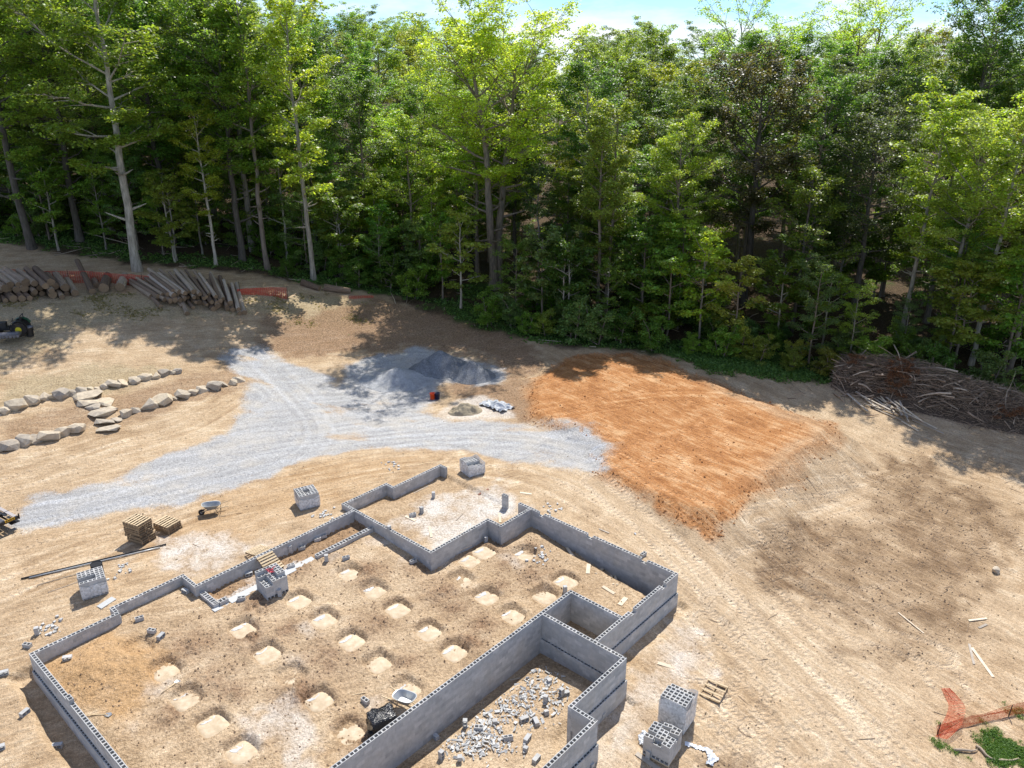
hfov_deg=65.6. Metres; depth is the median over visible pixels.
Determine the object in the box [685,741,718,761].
plastic film
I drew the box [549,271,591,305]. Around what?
shrub
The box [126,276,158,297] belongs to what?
log
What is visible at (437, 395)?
bucket
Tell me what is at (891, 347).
shrub
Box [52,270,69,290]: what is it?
log
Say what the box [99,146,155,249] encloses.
understorey tree
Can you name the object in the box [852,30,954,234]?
forest tree
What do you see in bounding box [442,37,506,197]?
forest tree
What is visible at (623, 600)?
wooden board
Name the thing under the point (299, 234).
understorey tree
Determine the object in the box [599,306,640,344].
shrub
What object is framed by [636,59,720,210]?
forest tree
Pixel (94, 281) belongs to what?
log
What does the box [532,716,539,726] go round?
concrete block
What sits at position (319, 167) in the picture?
understorey tree
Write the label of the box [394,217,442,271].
understorey tree
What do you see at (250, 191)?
understorey tree
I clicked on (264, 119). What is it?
forest tree
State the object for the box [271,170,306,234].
understorey tree
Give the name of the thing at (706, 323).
shrub
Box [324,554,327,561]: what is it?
concrete block
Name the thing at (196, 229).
shrub
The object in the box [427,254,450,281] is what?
shrub
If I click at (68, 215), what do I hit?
understorey tree
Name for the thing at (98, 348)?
ground
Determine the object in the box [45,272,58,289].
log
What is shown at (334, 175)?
understorey tree
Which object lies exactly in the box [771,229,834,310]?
understorey tree
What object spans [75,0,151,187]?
forest tree
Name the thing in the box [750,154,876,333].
forest tree
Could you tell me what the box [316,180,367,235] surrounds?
understorey tree
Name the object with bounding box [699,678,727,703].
wooden pallet
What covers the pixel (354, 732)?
concrete footing
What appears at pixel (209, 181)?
forest tree
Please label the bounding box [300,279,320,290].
log
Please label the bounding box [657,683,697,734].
concrete block stack
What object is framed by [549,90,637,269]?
forest tree
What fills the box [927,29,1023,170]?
forest tree
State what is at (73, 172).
understorey tree
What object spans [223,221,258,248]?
shrub
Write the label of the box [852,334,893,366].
shrub
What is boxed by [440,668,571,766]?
block rubble
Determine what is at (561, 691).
concrete block
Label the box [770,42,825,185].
forest tree
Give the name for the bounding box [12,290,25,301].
log
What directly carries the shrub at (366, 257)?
on the forest floor
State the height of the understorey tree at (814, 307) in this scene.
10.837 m
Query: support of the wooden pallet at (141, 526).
on the wooden pallet at (144, 529)
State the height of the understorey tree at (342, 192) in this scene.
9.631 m
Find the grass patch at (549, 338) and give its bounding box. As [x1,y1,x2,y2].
[519,332,585,345]
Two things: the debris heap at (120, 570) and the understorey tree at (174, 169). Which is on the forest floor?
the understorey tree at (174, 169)
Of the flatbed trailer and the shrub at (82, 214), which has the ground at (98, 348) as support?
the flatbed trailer
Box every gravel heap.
[359,368,433,391]
[408,359,431,377]
[426,350,467,378]
[450,361,495,384]
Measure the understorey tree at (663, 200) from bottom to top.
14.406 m
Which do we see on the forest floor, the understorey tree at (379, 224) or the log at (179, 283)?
the understorey tree at (379, 224)
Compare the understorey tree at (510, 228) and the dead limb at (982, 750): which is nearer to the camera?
the dead limb at (982, 750)
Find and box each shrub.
[0,193,9,220]
[0,199,16,214]
[1,209,33,236]
[12,201,57,236]
[39,197,71,233]
[61,200,87,226]
[79,208,105,234]
[99,206,123,234]
[135,202,165,233]
[181,216,206,240]
[182,206,226,245]
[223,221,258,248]
[244,225,284,257]
[252,218,284,253]
[270,241,293,259]
[288,243,308,268]
[303,239,332,275]
[321,241,348,262]
[323,245,359,282]
[340,249,374,287]
[343,225,362,264]
[357,235,376,257]
[357,245,373,262]
[358,253,376,278]
[359,254,374,274]
[366,249,407,288]
[369,246,389,269]
[381,240,402,258]
[385,244,414,284]
[396,268,429,298]
[407,255,440,295]
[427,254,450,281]
[471,284,504,326]
[495,292,526,326]
[514,311,539,333]
[523,283,549,311]
[532,307,560,335]
[544,294,556,313]
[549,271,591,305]
[551,293,581,330]
[553,302,597,344]
[569,294,617,344]
[576,305,602,332]
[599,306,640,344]
[616,278,645,311]
[624,293,652,323]
[627,299,660,333]
[635,311,675,350]
[650,285,684,331]
[653,286,665,314]
[667,286,695,325]
[681,331,702,354]
[692,287,725,326]
[693,315,722,344]
[700,324,742,357]
[706,301,730,332]
[724,326,756,358]
[738,316,763,345]
[740,334,780,366]
[758,321,785,349]
[774,317,794,339]
[779,344,804,371]
[784,335,814,363]
[801,315,820,335]
[808,345,840,375]
[823,326,864,358]
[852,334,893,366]
[878,315,917,357]
[893,335,925,366]
[906,335,947,359]
[920,340,961,375]
[928,327,968,349]
[959,349,1023,393]
[969,325,1004,353]
[1004,334,1023,360]
[1013,375,1023,393]
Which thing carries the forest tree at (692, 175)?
on the forest floor
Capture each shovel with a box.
[85,712,111,716]
[161,680,180,693]
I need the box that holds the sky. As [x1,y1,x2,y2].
[185,0,1023,91]
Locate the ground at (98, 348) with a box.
[0,242,1023,767]
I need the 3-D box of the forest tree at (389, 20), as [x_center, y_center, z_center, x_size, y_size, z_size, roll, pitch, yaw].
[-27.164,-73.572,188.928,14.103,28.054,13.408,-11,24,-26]
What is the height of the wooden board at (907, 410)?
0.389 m
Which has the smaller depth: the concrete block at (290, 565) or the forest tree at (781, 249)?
the concrete block at (290, 565)
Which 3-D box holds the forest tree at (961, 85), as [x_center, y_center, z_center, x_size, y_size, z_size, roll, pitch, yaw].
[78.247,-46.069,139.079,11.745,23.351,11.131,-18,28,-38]
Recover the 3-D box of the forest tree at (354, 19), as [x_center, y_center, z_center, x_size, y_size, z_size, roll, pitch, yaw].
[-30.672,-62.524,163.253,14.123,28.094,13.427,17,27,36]
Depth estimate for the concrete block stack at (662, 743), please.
33.57 m
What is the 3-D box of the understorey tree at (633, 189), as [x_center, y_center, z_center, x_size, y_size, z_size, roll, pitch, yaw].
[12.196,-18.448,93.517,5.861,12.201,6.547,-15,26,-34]
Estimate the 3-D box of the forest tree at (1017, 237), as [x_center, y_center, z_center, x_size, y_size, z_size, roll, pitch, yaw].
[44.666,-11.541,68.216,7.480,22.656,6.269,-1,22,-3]
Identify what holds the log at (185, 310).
on the ground at (98, 348)
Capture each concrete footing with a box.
[154,663,179,681]
[170,693,198,711]
[196,715,229,737]
[225,741,257,764]
[229,622,256,638]
[253,646,281,664]
[285,673,299,683]
[286,595,311,609]
[305,692,333,712]
[311,614,337,629]
[337,724,364,744]
[338,569,357,581]
[338,634,365,651]
[363,587,386,599]
[366,657,391,673]
[384,603,410,618]
[400,684,420,694]
[416,625,441,641]
[441,644,467,662]
[456,576,471,587]
[458,555,480,567]
[472,546,495,559]
[474,591,498,605]
[501,610,524,624]
[514,551,535,560]
[532,592,556,604]
[553,576,578,589]
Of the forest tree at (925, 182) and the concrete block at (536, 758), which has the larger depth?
the forest tree at (925, 182)
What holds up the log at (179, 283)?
on the log at (162, 271)
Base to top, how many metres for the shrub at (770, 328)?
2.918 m
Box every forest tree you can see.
[0,0,76,249]
[0,0,123,241]
[0,0,186,272]
[0,2,51,143]
[0,56,79,185]
[1,0,116,215]
[8,150,81,250]
[16,0,101,144]
[21,0,124,193]
[26,3,146,230]
[64,0,214,243]
[74,41,151,199]
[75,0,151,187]
[86,0,169,163]
[96,0,220,216]
[116,0,255,231]
[131,0,196,98]
[133,168,203,261]
[134,19,218,205]
[146,0,299,260]
[152,0,291,251]
[167,97,228,265]
[182,33,275,221]
[203,0,298,269]
[205,22,314,221]
[210,9,259,35]
[220,33,305,206]
[247,0,341,280]
[249,0,265,26]
[253,3,369,235]
[257,10,353,138]
[259,21,365,168]
[260,10,345,162]
[263,101,365,255]
[265,1,318,149]
[288,1,332,63]
[293,39,341,123]
[307,31,359,162]
[307,75,402,246]
[321,1,377,106]
[324,32,403,196]
[328,20,384,155]
[332,4,390,139]
[336,14,417,189]
[362,103,423,234]
[363,110,405,207]
[366,24,441,183]
[369,10,416,110]
[370,113,447,254]
[372,27,410,109]
[379,60,465,255]
[381,13,442,155]
[387,20,445,150]
[396,0,604,289]
[403,46,485,192]
[404,63,470,214]
[413,85,479,191]
[415,211,459,298]
[426,207,491,308]
[427,89,527,277]
[432,19,470,84]
[441,124,495,248]
[441,142,473,267]
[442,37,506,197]
[459,40,535,210]
[463,26,513,91]
[464,70,522,228]
[471,62,560,254]
[478,81,569,271]
[479,60,561,235]
[501,44,555,155]
[511,224,563,313]
[512,43,553,113]
[515,158,559,307]
[526,41,561,106]
[527,58,634,265]
[536,61,590,220]
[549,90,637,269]
[557,36,600,131]
[560,35,638,145]
[561,31,648,177]
[563,77,645,235]
[564,27,660,230]
[569,27,614,73]
[569,112,632,318]
[571,25,635,126]
[580,99,640,313]
[609,20,692,215]
[610,20,652,153]
[616,15,686,175]
[616,63,663,216]
[618,76,698,222]
[621,134,690,253]
[628,36,677,144]
[628,111,735,313]
[630,73,749,274]
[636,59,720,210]
[640,245,711,341]
[641,44,709,127]
[657,58,729,207]
[670,139,710,213]
[674,20,727,135]
[676,34,833,306]
[678,0,832,226]
[692,29,747,176]
[696,31,799,230]
[705,84,819,281]
[724,31,807,191]
[728,127,762,259]
[747,30,791,135]
[748,89,837,256]
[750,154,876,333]
[768,27,846,227]
[769,73,893,298]
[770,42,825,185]
[779,38,894,251]
[793,100,949,320]
[797,54,896,277]
[803,0,946,201]
[805,48,869,169]
[806,269,863,347]
[807,28,885,167]
[811,52,900,264]
[812,24,878,91]
[825,42,870,127]
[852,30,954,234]
[853,149,950,296]
[877,35,945,183]
[887,75,983,326]
[888,26,965,181]
[891,0,1023,213]
[891,46,965,196]
[894,33,945,117]
[896,111,993,282]
[898,106,1022,323]
[902,90,1023,355]
[924,251,1020,368]
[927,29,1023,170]
[934,131,1023,297]
[935,54,981,178]
[937,38,1023,221]
[937,60,993,179]
[953,90,1023,365]
[956,41,1022,162]
[966,252,1023,378]
[974,79,1023,248]
[981,154,1023,310]
[983,110,1023,280]
[986,58,1023,157]
[994,178,1023,374]
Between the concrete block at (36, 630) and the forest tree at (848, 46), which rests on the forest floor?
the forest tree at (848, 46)
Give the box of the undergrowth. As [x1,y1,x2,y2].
[0,224,1020,394]
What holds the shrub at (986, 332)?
on the forest floor
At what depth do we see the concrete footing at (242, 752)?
32.78 m
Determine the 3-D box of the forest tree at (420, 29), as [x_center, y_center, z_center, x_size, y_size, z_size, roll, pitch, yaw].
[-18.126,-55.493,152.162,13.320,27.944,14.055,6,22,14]
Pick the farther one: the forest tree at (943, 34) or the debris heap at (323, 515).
the forest tree at (943, 34)
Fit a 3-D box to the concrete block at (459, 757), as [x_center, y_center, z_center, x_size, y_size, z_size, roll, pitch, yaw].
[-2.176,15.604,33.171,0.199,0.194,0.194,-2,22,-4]
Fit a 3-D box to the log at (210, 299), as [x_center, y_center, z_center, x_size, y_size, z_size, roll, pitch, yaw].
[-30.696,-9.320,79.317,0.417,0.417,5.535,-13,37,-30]
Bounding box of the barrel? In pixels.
[90,560,103,570]
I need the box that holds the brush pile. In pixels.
[821,345,1023,435]
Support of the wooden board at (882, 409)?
on the brush pile
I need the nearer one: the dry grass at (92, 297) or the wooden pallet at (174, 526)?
the wooden pallet at (174, 526)
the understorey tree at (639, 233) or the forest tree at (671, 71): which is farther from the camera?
the forest tree at (671, 71)
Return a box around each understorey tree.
[0,75,30,178]
[0,144,36,208]
[0,144,63,240]
[0,145,62,213]
[3,108,55,197]
[28,126,74,191]
[37,137,101,219]
[48,157,86,204]
[64,107,127,230]
[68,133,117,197]
[70,148,113,204]
[74,149,120,249]
[87,138,155,220]
[98,123,145,222]
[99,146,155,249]
[123,97,182,213]
[135,169,175,254]
[142,122,200,229]
[154,131,193,217]
[162,124,203,222]
[169,173,221,254]
[180,135,237,217]
[197,171,237,240]
[210,154,255,246]
[216,109,256,218]
[216,129,254,209]
[232,151,267,212]
[239,140,291,243]
[243,121,318,256]
[254,181,286,237]
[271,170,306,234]
[277,186,327,270]
[286,170,333,255]
[287,126,339,211]
[292,199,310,236]
[298,145,354,232]
[302,191,368,277]
[310,188,361,245]
[311,177,332,242]
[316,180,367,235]
[326,153,384,231]
[336,168,373,230]
[358,199,402,258]
[359,172,396,248]
[359,220,394,281]
[361,209,397,236]
[366,155,417,245]
[368,138,418,251]
[377,157,423,251]
[384,214,417,252]
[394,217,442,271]
[405,138,454,255]
[411,186,450,262]
[431,200,466,253]
[442,184,481,260]
[451,196,486,262]
[468,196,507,261]
[490,233,535,311]
[503,201,536,257]
[521,250,548,291]
[525,191,576,243]
[530,170,601,295]
[531,236,597,315]
[546,217,594,303]
[561,194,606,288]
[564,160,604,268]
[577,151,635,283]
[582,253,626,323]
[601,206,657,300]
[604,173,644,267]
[607,214,687,326]
[610,247,657,298]
[612,186,641,286]
[646,214,702,297]
[648,161,722,283]
[651,240,692,283]
[652,217,727,329]
[666,220,736,345]
[689,201,737,285]
[704,255,768,329]
[747,249,810,343]
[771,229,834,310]
[774,205,846,291]
[785,251,845,363]
[813,209,879,295]
[835,279,881,354]
[856,207,916,300]
[892,296,927,352]
[898,235,962,303]
[905,223,953,306]
[910,203,1010,347]
[924,213,1005,302]
[937,278,991,325]
[976,229,1023,322]
[987,241,1021,329]
[989,276,1023,357]
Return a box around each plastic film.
[638,730,647,744]
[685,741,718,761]
[706,749,714,765]
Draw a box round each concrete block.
[0,669,8,676]
[0,742,5,750]
[18,707,30,717]
[22,642,32,648]
[33,626,39,635]
[52,741,63,748]
[62,654,72,661]
[65,694,73,703]
[134,615,143,621]
[147,627,156,633]
[156,631,165,640]
[181,587,189,594]
[237,595,245,601]
[245,570,252,576]
[277,588,281,596]
[287,563,294,568]
[298,545,305,550]
[313,536,320,541]
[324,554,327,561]
[342,555,349,560]
[360,696,369,705]
[409,512,415,517]
[409,558,416,564]
[419,506,423,513]
[433,733,438,740]
[438,749,444,760]
[457,754,461,761]
[463,718,467,728]
[474,724,483,730]
[483,536,487,542]
[503,734,512,741]
[519,714,528,722]
[522,745,528,752]
[523,733,531,743]
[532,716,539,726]
[532,753,540,764]
[543,693,548,703]
[544,709,548,715]
[559,687,564,697]
[563,585,566,593]
[563,689,569,696]
[640,551,646,557]
[645,750,650,759]
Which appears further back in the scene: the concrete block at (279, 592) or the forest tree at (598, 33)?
the forest tree at (598, 33)
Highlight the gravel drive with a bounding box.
[7,345,609,531]
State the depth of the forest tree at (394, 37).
176.77 m
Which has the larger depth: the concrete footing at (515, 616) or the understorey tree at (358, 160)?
the understorey tree at (358, 160)
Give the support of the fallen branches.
on the forest floor
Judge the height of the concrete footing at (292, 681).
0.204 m
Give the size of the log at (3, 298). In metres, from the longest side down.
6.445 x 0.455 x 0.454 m
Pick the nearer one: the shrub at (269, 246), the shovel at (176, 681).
the shovel at (176, 681)
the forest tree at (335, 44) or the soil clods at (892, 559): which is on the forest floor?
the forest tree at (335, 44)
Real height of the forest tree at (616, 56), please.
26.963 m
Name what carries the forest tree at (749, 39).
on the forest floor
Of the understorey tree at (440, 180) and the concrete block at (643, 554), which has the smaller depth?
the concrete block at (643, 554)
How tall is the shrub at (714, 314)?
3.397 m
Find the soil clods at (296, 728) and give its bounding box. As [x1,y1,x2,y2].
[56,523,642,767]
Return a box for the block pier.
[502,493,508,508]
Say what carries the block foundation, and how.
on the ground at (98, 348)
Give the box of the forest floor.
[0,83,1023,395]
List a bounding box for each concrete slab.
[97,597,116,608]
[212,603,228,611]
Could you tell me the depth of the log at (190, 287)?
79.03 m
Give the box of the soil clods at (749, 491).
[520,351,845,538]
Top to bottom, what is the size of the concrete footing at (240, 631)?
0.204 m
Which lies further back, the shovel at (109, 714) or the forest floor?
the forest floor
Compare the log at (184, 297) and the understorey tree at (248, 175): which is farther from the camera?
the understorey tree at (248, 175)
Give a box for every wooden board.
[428,526,432,537]
[586,564,590,573]
[602,586,614,594]
[618,597,627,605]
[635,752,659,767]
[657,661,673,668]
[846,393,867,410]
[855,391,875,405]
[861,395,890,409]
[864,403,901,415]
[877,397,905,416]
[894,401,921,421]
[896,408,936,428]
[909,416,935,428]
[913,420,943,433]
[968,617,986,620]
[968,644,974,664]
[971,647,994,676]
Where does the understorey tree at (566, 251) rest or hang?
on the forest floor
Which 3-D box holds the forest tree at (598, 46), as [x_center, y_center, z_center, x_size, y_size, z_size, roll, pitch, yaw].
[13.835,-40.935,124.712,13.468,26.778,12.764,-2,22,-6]
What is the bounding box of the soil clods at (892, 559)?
[697,452,1021,766]
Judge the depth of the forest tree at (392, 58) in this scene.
122.48 m
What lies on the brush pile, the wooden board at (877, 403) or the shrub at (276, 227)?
the wooden board at (877, 403)
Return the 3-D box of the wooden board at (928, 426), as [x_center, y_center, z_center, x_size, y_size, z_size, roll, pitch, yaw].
[33.621,3.436,64.279,0.103,0.050,2.872,-10,24,-25]
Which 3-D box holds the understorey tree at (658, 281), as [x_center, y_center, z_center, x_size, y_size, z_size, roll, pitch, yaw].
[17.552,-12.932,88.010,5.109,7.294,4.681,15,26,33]
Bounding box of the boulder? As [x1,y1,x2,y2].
[992,566,999,574]
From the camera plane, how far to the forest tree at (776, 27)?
106.60 m
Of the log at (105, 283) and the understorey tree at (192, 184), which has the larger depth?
the understorey tree at (192, 184)
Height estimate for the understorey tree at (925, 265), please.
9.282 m
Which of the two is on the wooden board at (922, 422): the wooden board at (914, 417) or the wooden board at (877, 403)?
the wooden board at (914, 417)
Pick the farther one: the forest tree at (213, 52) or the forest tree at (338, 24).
the forest tree at (338, 24)
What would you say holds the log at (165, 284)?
on the log at (172, 294)
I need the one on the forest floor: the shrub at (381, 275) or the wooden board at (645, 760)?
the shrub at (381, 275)
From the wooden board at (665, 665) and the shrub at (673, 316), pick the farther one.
the shrub at (673, 316)
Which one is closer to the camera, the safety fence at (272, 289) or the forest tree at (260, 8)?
the safety fence at (272, 289)
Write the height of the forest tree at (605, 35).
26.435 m
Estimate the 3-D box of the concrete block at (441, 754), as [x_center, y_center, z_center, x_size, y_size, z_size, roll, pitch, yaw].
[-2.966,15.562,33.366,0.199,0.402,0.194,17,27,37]
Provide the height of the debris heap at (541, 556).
0.357 m
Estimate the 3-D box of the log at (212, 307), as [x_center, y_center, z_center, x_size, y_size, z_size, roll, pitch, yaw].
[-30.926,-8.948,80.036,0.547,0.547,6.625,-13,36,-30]
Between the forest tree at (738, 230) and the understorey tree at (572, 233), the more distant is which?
the forest tree at (738, 230)
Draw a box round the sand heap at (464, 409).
[448,403,481,415]
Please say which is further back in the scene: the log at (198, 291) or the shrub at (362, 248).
the shrub at (362, 248)
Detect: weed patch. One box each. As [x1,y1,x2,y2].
[654,347,832,383]
[931,701,1023,767]
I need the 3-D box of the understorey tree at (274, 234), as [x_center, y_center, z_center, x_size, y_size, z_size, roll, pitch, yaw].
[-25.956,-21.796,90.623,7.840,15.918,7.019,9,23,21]
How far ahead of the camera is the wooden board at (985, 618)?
43.43 m
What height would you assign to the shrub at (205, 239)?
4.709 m
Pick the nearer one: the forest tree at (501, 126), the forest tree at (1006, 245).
the forest tree at (1006, 245)
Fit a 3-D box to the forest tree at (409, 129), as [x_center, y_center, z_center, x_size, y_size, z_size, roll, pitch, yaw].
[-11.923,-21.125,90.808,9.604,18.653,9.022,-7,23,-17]
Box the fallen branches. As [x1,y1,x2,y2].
[0,213,1021,378]
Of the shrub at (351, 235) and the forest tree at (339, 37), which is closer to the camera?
the shrub at (351, 235)
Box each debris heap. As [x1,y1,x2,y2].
[39,615,62,644]
[106,562,131,580]
[311,507,335,520]
[381,461,399,470]
[525,545,550,564]
[543,502,562,515]
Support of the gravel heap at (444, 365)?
on the gravel drive
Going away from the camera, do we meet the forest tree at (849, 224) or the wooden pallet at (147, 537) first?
the wooden pallet at (147, 537)
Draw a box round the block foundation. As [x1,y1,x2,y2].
[29,464,677,767]
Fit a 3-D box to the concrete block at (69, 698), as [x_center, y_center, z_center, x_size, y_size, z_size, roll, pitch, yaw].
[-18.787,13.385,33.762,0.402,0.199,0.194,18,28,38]
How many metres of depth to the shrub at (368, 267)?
90.69 m
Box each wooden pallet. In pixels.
[122,513,150,527]
[123,516,151,529]
[123,523,152,533]
[124,518,151,531]
[124,525,152,535]
[125,527,152,540]
[125,527,153,537]
[127,531,155,541]
[127,534,155,544]
[128,532,156,545]
[153,515,180,528]
[153,518,180,530]
[154,520,181,532]
[155,525,182,534]
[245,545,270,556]
[256,551,283,567]
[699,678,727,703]
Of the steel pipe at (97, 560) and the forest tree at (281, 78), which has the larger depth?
the forest tree at (281, 78)
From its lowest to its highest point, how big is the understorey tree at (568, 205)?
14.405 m
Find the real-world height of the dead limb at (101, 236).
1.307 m
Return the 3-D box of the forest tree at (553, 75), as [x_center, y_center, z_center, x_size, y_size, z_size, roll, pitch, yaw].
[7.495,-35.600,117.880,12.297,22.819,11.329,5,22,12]
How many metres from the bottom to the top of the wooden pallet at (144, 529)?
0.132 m
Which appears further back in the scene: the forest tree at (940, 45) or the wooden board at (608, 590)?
the forest tree at (940, 45)
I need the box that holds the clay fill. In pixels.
[525,352,837,541]
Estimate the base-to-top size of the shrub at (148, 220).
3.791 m
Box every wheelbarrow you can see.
[198,501,228,514]
[381,686,416,708]
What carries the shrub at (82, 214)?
on the forest floor
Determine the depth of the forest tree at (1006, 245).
75.86 m
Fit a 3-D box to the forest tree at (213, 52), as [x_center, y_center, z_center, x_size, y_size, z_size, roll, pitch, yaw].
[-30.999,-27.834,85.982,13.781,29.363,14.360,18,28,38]
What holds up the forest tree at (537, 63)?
on the forest floor
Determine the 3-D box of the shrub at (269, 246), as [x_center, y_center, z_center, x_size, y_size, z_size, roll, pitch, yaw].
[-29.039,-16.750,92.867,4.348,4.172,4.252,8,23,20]
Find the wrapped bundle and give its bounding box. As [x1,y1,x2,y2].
[366,702,396,738]
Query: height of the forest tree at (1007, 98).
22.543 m
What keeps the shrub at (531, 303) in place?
on the forest floor
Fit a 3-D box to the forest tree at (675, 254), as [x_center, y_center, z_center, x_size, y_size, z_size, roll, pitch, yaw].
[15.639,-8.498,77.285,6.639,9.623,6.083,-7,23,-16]
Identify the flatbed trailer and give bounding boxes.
[0,507,19,526]
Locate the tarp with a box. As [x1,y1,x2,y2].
[479,399,514,411]
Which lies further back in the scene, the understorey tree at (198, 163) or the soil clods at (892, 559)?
the understorey tree at (198, 163)
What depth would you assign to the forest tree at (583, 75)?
83.55 m
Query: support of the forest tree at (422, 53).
on the forest floor
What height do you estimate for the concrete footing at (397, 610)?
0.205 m
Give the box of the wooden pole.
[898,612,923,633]
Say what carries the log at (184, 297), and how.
on the log
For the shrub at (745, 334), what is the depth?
75.57 m
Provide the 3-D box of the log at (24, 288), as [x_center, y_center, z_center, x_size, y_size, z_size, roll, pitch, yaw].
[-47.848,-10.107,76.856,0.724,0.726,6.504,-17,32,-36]
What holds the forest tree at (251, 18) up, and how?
on the forest floor
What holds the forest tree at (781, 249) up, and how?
on the forest floor
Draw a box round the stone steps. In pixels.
[72,389,122,431]
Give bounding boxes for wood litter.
[10,377,381,637]
[675,411,1022,765]
[787,367,812,398]
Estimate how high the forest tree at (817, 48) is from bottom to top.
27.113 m
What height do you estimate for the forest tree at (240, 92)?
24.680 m
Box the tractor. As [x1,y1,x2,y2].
[0,313,30,338]
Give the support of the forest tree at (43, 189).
on the forest floor
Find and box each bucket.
[429,392,434,399]
[434,392,439,399]
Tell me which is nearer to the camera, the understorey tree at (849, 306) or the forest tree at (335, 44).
the understorey tree at (849, 306)
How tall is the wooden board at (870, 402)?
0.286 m
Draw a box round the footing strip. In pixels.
[229,557,313,602]
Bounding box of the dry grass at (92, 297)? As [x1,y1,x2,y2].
[0,290,373,334]
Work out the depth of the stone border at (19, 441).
56.21 m
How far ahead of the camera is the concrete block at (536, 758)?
33.10 m
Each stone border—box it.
[0,368,181,415]
[0,423,85,451]
[119,377,245,417]
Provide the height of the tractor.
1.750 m
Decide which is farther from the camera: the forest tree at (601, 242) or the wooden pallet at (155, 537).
the forest tree at (601, 242)
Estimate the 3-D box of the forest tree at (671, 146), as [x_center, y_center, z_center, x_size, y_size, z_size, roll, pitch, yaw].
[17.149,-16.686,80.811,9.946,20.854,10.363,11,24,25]
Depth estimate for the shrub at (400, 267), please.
90.50 m
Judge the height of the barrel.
0.885 m
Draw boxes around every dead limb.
[70,228,127,243]
[953,748,977,751]
[975,744,994,758]
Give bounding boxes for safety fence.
[12,269,148,284]
[237,282,287,298]
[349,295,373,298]
[936,688,965,738]
[936,702,1023,733]
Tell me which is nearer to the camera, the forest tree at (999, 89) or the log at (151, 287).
the log at (151, 287)
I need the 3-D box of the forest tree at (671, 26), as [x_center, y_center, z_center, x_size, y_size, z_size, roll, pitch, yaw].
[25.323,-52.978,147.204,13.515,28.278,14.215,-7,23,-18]
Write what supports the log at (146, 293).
on the ground at (98, 348)
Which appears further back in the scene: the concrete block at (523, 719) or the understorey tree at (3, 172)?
the understorey tree at (3, 172)
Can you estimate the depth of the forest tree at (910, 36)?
159.49 m
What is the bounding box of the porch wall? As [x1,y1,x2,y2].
[199,526,373,607]
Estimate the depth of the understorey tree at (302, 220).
88.93 m
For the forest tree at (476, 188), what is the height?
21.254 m
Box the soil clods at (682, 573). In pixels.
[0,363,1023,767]
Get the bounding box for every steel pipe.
[21,543,165,578]
[29,547,159,577]
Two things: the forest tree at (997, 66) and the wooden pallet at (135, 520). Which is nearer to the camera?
the wooden pallet at (135, 520)
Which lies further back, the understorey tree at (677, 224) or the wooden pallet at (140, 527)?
the understorey tree at (677, 224)
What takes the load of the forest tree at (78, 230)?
on the forest floor
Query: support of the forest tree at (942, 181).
on the forest floor
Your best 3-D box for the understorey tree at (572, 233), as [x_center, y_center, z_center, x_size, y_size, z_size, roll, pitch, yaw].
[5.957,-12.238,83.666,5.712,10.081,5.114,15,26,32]
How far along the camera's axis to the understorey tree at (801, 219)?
87.00 m
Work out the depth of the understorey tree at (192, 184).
89.61 m
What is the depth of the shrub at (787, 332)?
78.60 m
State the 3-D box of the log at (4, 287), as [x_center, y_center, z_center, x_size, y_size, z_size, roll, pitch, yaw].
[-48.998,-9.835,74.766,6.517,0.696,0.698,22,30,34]
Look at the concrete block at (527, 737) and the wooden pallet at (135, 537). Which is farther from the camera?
the wooden pallet at (135, 537)
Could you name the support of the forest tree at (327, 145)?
on the forest floor
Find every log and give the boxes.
[0,269,20,286]
[0,273,13,287]
[0,281,8,291]
[0,293,7,302]
[1,266,29,285]
[2,291,17,301]
[10,268,28,291]
[12,285,20,292]
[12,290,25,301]
[15,268,37,285]
[21,291,32,300]
[23,266,48,288]
[25,272,42,290]
[28,285,37,293]
[32,265,54,285]
[33,286,44,295]
[44,289,56,298]
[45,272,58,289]
[47,286,54,293]
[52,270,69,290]
[55,288,64,299]
[63,274,78,295]
[75,259,95,293]
[89,271,98,287]
[98,272,110,292]
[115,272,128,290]
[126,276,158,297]
[128,282,151,297]
[131,276,165,300]
[135,277,163,295]
[140,278,171,302]
[143,276,168,296]
[147,267,180,293]
[147,274,176,297]
[150,272,174,292]
[150,296,162,307]
[157,272,186,294]
[158,268,187,294]
[164,274,186,299]
[168,271,189,292]
[173,269,195,293]
[175,274,195,298]
[179,269,201,295]
[181,301,189,315]
[184,269,207,298]
[186,299,194,308]
[192,269,210,295]
[196,279,213,303]
[198,272,217,298]
[206,279,217,303]
[206,299,215,310]
[209,271,224,299]
[209,273,222,302]
[209,280,220,307]
[215,277,227,306]
[216,278,229,310]
[218,275,232,305]
[222,279,232,303]
[227,284,234,311]
[230,282,240,310]
[234,282,246,314]
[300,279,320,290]
[324,284,350,293]
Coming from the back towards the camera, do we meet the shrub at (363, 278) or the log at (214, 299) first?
the shrub at (363, 278)
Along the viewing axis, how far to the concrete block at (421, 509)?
49.34 m
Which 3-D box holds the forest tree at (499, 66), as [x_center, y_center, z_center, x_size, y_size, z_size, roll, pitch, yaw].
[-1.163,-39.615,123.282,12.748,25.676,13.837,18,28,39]
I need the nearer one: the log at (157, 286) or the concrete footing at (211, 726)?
the concrete footing at (211, 726)
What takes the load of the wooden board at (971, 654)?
on the ground at (98, 348)

